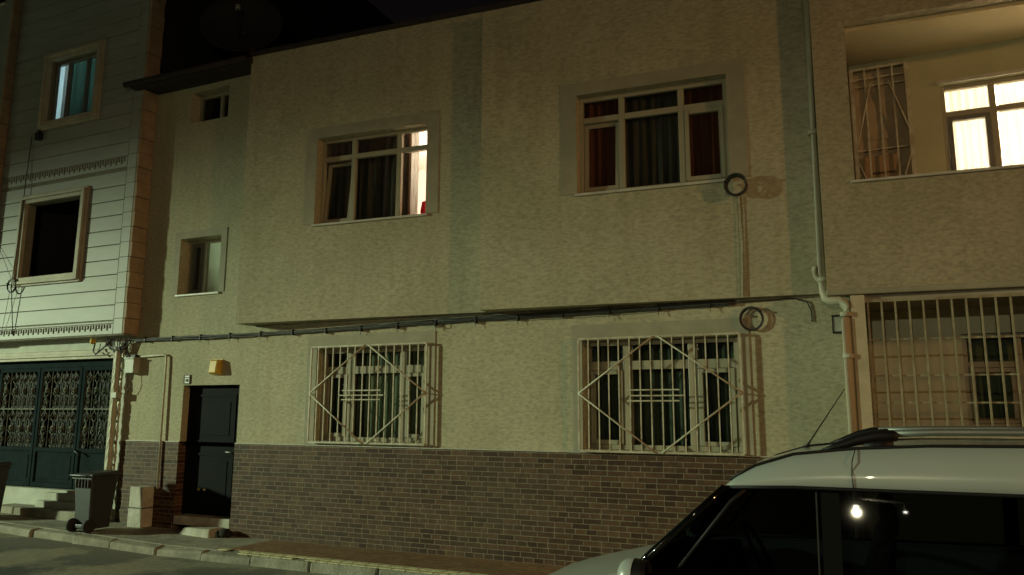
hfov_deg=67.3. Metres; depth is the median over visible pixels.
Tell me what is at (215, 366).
wall lamp
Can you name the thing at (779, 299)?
cable
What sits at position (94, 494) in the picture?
wheelie bin
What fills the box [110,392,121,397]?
valve box
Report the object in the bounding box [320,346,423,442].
window
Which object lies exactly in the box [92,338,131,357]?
cable
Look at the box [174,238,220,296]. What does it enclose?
window
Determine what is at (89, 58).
window
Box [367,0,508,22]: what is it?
sky
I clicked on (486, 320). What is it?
cable
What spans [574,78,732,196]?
window
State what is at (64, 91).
curtain
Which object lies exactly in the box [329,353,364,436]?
curtain
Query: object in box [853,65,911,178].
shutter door
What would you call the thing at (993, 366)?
window
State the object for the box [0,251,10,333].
cable
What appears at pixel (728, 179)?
cable coil
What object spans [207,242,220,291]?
window blind
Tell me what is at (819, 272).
drainpipe
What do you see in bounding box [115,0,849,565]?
terraced house
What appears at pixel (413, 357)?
curtain
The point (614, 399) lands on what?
curtain
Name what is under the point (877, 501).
parked car
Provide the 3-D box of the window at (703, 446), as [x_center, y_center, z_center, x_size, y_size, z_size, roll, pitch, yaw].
[1.819,1.302,9.363,1.900,1.352,0.082,-4,-10,24]
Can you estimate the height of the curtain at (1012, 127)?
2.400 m
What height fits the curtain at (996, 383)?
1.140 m
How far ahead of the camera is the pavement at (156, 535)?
11.47 m
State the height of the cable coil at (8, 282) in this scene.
0.273 m
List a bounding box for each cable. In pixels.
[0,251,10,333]
[11,138,31,334]
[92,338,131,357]
[129,300,734,341]
[152,306,694,339]
[331,301,712,327]
[735,297,812,321]
[737,196,743,295]
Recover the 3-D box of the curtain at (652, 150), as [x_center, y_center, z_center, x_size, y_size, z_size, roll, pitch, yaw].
[1.794,-1.903,9.781,0.870,1.600,0.056,-3,-10,21]
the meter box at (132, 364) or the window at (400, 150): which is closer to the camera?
the window at (400, 150)
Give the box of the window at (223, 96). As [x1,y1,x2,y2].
[199,92,228,121]
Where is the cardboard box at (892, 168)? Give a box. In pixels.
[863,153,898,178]
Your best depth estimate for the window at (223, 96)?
13.40 m
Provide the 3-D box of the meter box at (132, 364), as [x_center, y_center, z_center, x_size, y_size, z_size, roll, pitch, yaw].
[-6.366,1.282,12.873,0.230,0.310,0.150,-4,-10,24]
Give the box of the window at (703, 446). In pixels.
[586,337,741,451]
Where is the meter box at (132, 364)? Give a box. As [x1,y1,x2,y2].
[124,355,140,373]
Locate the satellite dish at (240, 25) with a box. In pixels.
[199,0,282,56]
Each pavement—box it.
[0,513,268,551]
[231,540,564,574]
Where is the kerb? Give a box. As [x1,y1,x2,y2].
[0,522,436,574]
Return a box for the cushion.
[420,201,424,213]
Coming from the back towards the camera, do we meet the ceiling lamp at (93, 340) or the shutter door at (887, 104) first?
the ceiling lamp at (93, 340)
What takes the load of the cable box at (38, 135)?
attached to the apartment house at (78, 275)
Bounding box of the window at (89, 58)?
[51,53,96,119]
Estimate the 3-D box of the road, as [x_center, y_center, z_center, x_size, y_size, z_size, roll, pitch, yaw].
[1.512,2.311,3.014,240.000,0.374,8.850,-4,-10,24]
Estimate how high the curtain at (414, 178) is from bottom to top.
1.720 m
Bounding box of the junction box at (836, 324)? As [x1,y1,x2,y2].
[831,315,841,333]
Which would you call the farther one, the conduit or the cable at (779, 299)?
the conduit
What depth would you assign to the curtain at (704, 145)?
9.52 m
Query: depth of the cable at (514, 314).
10.09 m
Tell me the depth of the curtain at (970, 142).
9.37 m
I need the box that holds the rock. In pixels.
[217,529,231,537]
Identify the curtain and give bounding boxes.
[60,65,68,117]
[63,58,95,116]
[195,248,209,289]
[327,140,364,219]
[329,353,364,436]
[362,134,407,218]
[362,352,400,437]
[403,134,411,214]
[410,133,419,214]
[410,351,423,433]
[584,100,618,187]
[592,345,640,444]
[625,91,679,187]
[634,344,698,445]
[684,85,722,175]
[698,342,733,441]
[944,87,988,169]
[966,338,1023,417]
[996,81,1023,165]
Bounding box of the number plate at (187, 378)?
[183,375,190,383]
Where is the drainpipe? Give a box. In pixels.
[801,0,857,433]
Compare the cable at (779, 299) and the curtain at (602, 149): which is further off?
the curtain at (602, 149)
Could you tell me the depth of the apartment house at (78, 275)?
13.92 m
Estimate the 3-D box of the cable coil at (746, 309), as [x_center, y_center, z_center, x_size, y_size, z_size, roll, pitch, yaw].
[2.756,0.359,8.848,0.280,0.289,0.056,-4,-10,24]
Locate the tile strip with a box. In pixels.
[218,548,488,574]
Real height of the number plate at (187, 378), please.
0.146 m
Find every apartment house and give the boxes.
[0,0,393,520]
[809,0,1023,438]
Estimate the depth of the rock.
11.38 m
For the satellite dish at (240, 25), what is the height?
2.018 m
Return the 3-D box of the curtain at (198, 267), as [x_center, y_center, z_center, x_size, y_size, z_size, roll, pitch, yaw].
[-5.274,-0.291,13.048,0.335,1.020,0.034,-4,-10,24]
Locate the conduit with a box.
[138,354,166,488]
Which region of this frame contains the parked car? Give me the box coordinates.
[549,389,1023,574]
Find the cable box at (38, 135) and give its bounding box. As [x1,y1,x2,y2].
[34,130,42,140]
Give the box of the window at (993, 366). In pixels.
[961,332,1023,426]
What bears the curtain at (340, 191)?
hanging from the terraced house at (507, 454)
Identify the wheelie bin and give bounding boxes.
[0,461,12,512]
[65,470,120,532]
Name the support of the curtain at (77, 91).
hanging from the apartment house at (78, 275)
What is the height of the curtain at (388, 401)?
1.340 m
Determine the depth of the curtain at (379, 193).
11.54 m
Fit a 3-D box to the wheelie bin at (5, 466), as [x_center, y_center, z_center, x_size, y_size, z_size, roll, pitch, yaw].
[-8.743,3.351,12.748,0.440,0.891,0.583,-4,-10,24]
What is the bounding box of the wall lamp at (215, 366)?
[208,359,222,374]
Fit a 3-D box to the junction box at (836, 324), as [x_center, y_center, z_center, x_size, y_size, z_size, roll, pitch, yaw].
[3.591,0.403,8.467,0.117,0.198,0.073,-4,-10,24]
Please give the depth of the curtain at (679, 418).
9.44 m
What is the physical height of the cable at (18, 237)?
3.752 m
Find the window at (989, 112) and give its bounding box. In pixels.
[936,68,1023,170]
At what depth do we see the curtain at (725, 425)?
9.16 m
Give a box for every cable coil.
[6,278,16,292]
[723,173,747,195]
[739,306,763,330]
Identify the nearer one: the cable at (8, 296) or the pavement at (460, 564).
the pavement at (460, 564)
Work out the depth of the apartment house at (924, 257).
8.60 m
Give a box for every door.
[181,385,239,515]
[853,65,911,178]
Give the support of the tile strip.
on the kerb
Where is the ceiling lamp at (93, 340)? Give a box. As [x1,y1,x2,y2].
[90,337,96,343]
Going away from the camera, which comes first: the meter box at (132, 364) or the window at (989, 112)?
the window at (989, 112)
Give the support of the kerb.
on the ground
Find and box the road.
[0,532,328,574]
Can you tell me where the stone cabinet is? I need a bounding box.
[127,485,153,527]
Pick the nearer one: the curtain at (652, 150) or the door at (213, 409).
the curtain at (652, 150)
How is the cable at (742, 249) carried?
attached to the terraced house at (507, 454)
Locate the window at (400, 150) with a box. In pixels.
[311,127,427,226]
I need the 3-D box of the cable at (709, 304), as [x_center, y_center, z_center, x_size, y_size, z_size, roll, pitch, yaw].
[-1.926,0.562,10.984,9.951,0.228,0.063,-4,-10,24]
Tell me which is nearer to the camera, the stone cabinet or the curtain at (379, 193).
the curtain at (379, 193)
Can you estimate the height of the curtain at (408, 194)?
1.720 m

